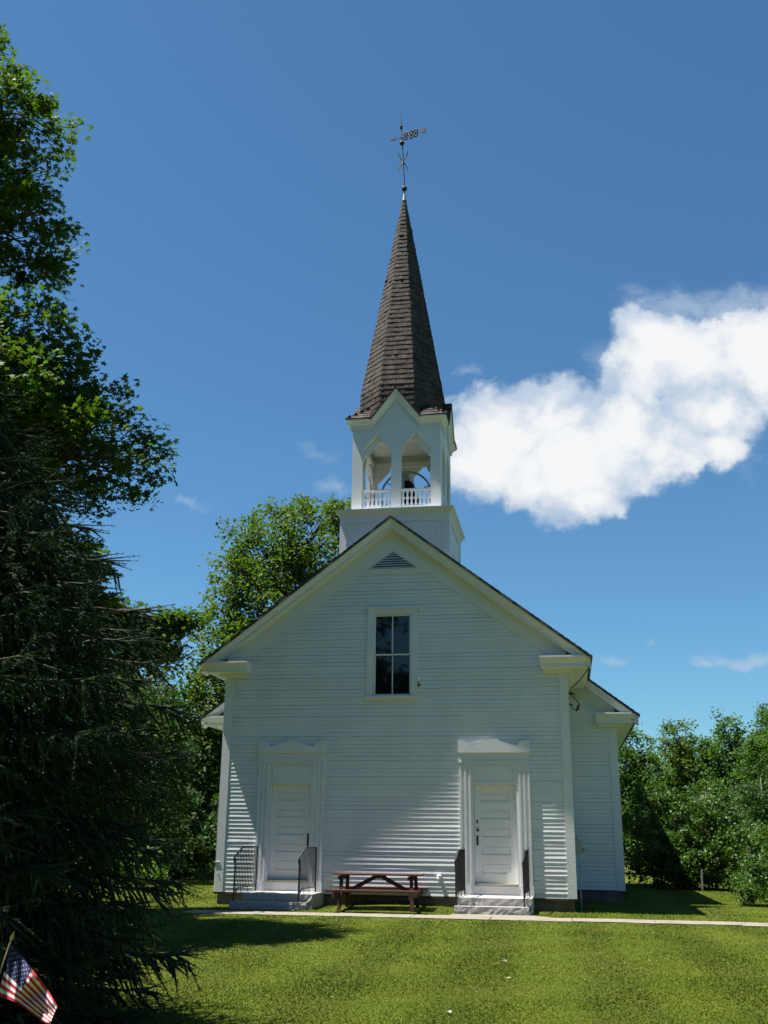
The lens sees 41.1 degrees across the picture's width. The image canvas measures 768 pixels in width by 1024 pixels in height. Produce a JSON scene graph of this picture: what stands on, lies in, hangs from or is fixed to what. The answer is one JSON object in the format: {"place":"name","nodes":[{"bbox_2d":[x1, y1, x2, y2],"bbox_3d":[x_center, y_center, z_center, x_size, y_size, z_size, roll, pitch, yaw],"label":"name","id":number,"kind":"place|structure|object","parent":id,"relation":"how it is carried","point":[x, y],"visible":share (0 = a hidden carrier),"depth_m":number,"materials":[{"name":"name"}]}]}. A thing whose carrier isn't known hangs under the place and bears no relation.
{"place":"outdoors","nodes":[
{"label":"outdoors","id":0,"kind":"place"},
{"bbox_2d":[0,833,767,1023],"bbox_3d":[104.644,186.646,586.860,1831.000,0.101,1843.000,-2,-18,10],"label":"ground","id":1,"kind":"structure","parent":0,"point":[375,909],"depth_m":12.55,"materials":[{"name":"green plant"}]},
{"bbox_2d":[0,931,56,1023],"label":"flag","id":2,"kind":"object","parent":1,"relation":"on","point":[22,985],"visible":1,"depth_m":5.82,"materials":[{"name":"multicoloured fabric"}]},
{"bbox_2d":[0,22,212,678],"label":"maple tree","id":3,"kind":"object","parent":1,"relation":"on","point":[67,414],"visible":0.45,"depth_m":18.96,"materials":[{"name":"green plant"}]},
{"bbox_2d":[0,351,220,1023],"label":"spruce tree","id":4,"kind":"object","parent":1,"relation":"on","point":[47,656],"visible":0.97,"depth_m":7.96,"materials":[{"name":"green plant"}]},
{"bbox_2d":[46,674,205,882],"bbox_3d":[-8.238,8.414,32.440,5.266,6.534,4.231,-2,-18,10],"label":"broadleaf tree","id":5,"kind":"object","parent":1,"relation":"on","point":[174,798],"visible":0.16,"depth_m":32.13,"materials":[{"name":"green plant"}]},
{"bbox_2d":[97,838,169,886],"bbox_3d":[-7.029,9.794,28.497,2.190,1.563,1.729,8,-19,-21],"label":"bush","id":6,"kind":"object","parent":1,"relation":"on","point":[122,870],"visible":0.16,"depth_m":28.34,"materials":[{"name":"green plant"}]},
{"bbox_2d":[88,794,181,876],"bbox_3d":[-8.870,10.938,35.732,3.695,3.761,2.777,-2,-18,10],"label":"shrub","id":7,"kind":"object","parent":1,"relation":"on","point":[150,825],"visible":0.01,"depth_m":35.60,"materials":[{"name":"green plant"}]},
{"bbox_2d":[67,632,221,860],"bbox_3d":[-9.683,8.796,39.148,8.625,9.788,6.881,-2,-18,10],"label":"woodland tree","id":8,"kind":"object","parent":1,"relation":"on","point":[175,702],"visible":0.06,"depth_m":38.90,"materials":[{"name":"green plant"}]},
{"bbox_2d":[128,846,167,894],"bbox_3d":[-5.924,9.012,25.593,1.053,1.339,0.636,1,-17,-1],"label":"sapling","id":9,"kind":"object","parent":1,"relation":"on","point":[159,851],"visible":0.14,"depth_m":25.61,"materials":[{"name":"green plant"}]},
{"bbox_2d":[132,782,216,879],"bbox_3d":[-6.884,10.741,34.382,3.828,3.300,2.601,-2,-18,10],"label":"shrub","id":10,"kind":"object","parent":1,"relation":"on","point":[190,859],"visible":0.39,"depth_m":33.95,"materials":[{"name":"green plant"}]},
{"bbox_2d":[132,664,219,847],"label":"woodland tree","id":11,"kind":"object","parent":1,"relation":"on","point":[179,686],"depth_m":48.73,"materials":[{"name":"green plant"}]},
{"bbox_2d":[176,731,220,845],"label":"woodland tree","id":12,"kind":"object","parent":1,"relation":"on","point":[206,783],"visible":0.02,"depth_m":43.32,"materials":[{"name":"green plant"}]},
{"bbox_2d":[189,859,215,884],"bbox_3d":[-4.985,10.738,30.632,1.683,1.079,1.476,3,-18,-7],"label":"bush","id":13,"kind":"object","parent":1,"relation":"on","point":[210,870],"visible":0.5,"depth_m":30.52,"materials":[{"name":"green plant"}]},
{"bbox_2d":[192,793,218,878],"bbox_3d":[-5.005,10.831,34.824,3.771,3.549,2.552,-2,-18,10],"label":"shrub","id":14,"kind":"object","parent":1,"relation":"on","point":[214,814],"visible":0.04,"depth_m":34.76,"materials":[{"name":"green plant"}]},
{"bbox_2d":[174,493,366,811],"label":"ash tree","id":15,"kind":"object","parent":1,"relation":"on","point":[291,562],"visible":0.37,"depth_m":41.73,"materials":[{"name":"green plant"}]},
{"bbox_2d":[229,846,323,910],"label":"stone steps","id":16,"kind":"structure","parent":1,"relation":"on","point":[282,900],"depth_m":21.26,"materials":[{"name":"stone"}]},
{"bbox_2d":[325,872,427,911],"bbox_3d":[-0.117,7.838,21.067,1.840,0.754,1.722,-2,-18,10],"label":"picnic table","id":17,"kind":"object","parent":1,"relation":"on","point":[340,892],"visible":0.92,"depth_m":20.97,"materials":[{"name":"brown wood"}]},
{"bbox_2d":[45,730,759,861],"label":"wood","id":18,"kind":"object","parent":1,"relation":"on","point":[695,764],"depth_m":57.43,"materials":[{"name":"green plant"}]},
{"bbox_2d":[199,118,639,911],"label":"church","id":19,"kind":"structure","parent":1,"relation":"on","point":[405,692],"depth_m":23.12,"materials":[{"name":"paint"}]},
{"bbox_2d":[269,785,310,879],"bbox_3d":[-2.073,7.068,22.632,0.900,2.004,0.122,-2,-18,10],"label":"door","id":20,"kind":"structure","parent":19,"relation":"in","point":[290,816],"depth_m":22.66,"materials":[{"name":"paint"}]},
{"bbox_2d":[365,606,417,698],"bbox_3d":[0.190,3.205,23.385,1.210,2.090,0.185,-2,-18,10],"label":"window","id":21,"kind":"structure","parent":19,"relation":"in","point":[391,631],"depth_m":23.40,"materials":[{"name":"black glass"}]},
{"bbox_2d":[381,471,429,505],"bbox_3d":[0.660,-0.406,26.242,1.148,1.509,1.206,8,-19,-22],"label":"church bell","id":22,"kind":"object","parent":19,"relation":"hanging from","point":[406,481],"visible":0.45,"depth_m":26.00,"materials":[{"name":"brown metal"}]},
{"bbox_2d":[474,785,517,883],"bbox_3d":[2.390,6.879,21.878,0.900,2.004,0.127,-2,-18,10],"label":"door","id":23,"kind":"structure","parent":19,"relation":"in","point":[496,850],"depth_m":21.89,"materials":[{"name":"paint"}]},
{"bbox_2d":[124,916,765,1019],"bbox_3d":[2.527,5.463,12.366,18.760,0.042,12.760,-2,-18,10],"label":"clover","id":24,"kind":"object","parent":1,"relation":"on","point":[411,964],"visible":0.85,"depth_m":12.46,"materials":[{"name":"plant"}]},
{"bbox_2d":[454,849,533,915],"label":"stone steps","id":25,"kind":"structure","parent":1,"relation":"on","point":[497,904],"depth_m":20.46,"materials":[{"name":"stone"}]},
{"bbox_2d":[618,720,689,870],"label":"background tree","id":26,"kind":"object","parent":1,"relation":"on","point":[630,771],"visible":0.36,"depth_m":43.75,"materials":[{"name":"green plant"}]},
{"bbox_2d":[622,771,696,887],"bbox_3d":[8.603,9.970,32.004,2.298,3.646,2.351,9,-19,-24],"label":"shrub","id":27,"kind":"object","parent":1,"relation":"on","point":[650,868],"visible":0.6,"depth_m":31.98,"materials":[{"name":"green plant"}]},
{"bbox_2d":[645,820,722,889],"bbox_3d":[9.065,10.415,30.905,2.328,2.154,1.980,-2,-18,10],"label":"shrub","id":28,"kind":"object","parent":1,"relation":"on","point":[674,854],"visible":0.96,"depth_m":30.67,"materials":[{"name":"green plant"}]},
{"bbox_2d":[643,717,731,854],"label":"background tree","id":29,"kind":"object","parent":1,"relation":"on","point":[678,760],"visible":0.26,"depth_m":45.66,"materials":[{"name":"green plant"}]},
{"bbox_2d":[701,869,703,891],"bbox_3d":[9.224,10.725,29.684,0.068,0.721,0.045,-2,-18,10],"label":"wooden stake","id":30,"kind":"object","parent":1,"relation":"on","point":[702,880],"visible":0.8,"depth_m":29.68,"materials":[{"name":"grey wood"}]},
{"bbox_2d":[661,778,752,889],"bbox_3d":[9.994,9.870,31.376,2.630,3.489,2.438,10,-20,-28],"label":"shrub","id":31,"kind":"object","parent":1,"relation":"on","point":[708,820],"visible":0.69,"depth_m":31.25,"materials":[{"name":"green plant"}]},
{"bbox_2d":[694,706,767,861],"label":"background tree","id":32,"kind":"object","parent":1,"relation":"on","point":[711,751],"visible":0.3,"depth_m":44.61,"materials":[{"name":"green plant"}]},
{"bbox_2d":[714,757,767,873],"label":"shrub","id":33,"kind":"object","parent":1,"relation":"on","point":[761,813],"visible":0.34,"depth_m":32.77,"materials":[{"name":"green plant"}]},
{"bbox_2d":[716,818,767,891],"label":"shrub","id":34,"kind":"object","parent":1,"relation":"on","point":[736,854],"visible":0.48,"depth_m":30.16,"materials":[{"name":"green plant"}]},
{"bbox_2d":[725,833,767,904],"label":"bush","id":35,"kind":"object","parent":1,"relation":"on","point":[751,889],"visible":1,"depth_m":23.80,"materials":[{"name":"green plant"}]},
{"bbox_2d":[729,710,767,850],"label":"background tree","id":36,"kind":"object","parent":1,"relation":"on","point":[753,752],"visible":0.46,"depth_m":41.48,"materials":[{"name":"green plant"}]},
{"bbox_2d":[740,702,767,795],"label":"background tree","id":37,"kind":"object","parent":1,"relation":"on","point":[758,714],"visible":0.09,"depth_m":47.68,"materials":[{"name":"green plant"}]},
{"bbox_2d":[0,0,767,829],"label":"sky","id":38,"kind":"structure","parent":0,"point":[586,181],"materials":[{"name":"blue"}]},
{"bbox_2d":[180,910,767,926],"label":"path","id":39,"kind":"structure","parent":0,"point":[584,920],"depth_m":19.23,"materials":[{"name":"concrete"}]},
{"bbox_2d":[451,914,549,917],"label":"path","id":40,"kind":"structure","parent":0,"point":[498,915],"depth_m":19.90,"materials":[{"name":"concrete"}]}
]}

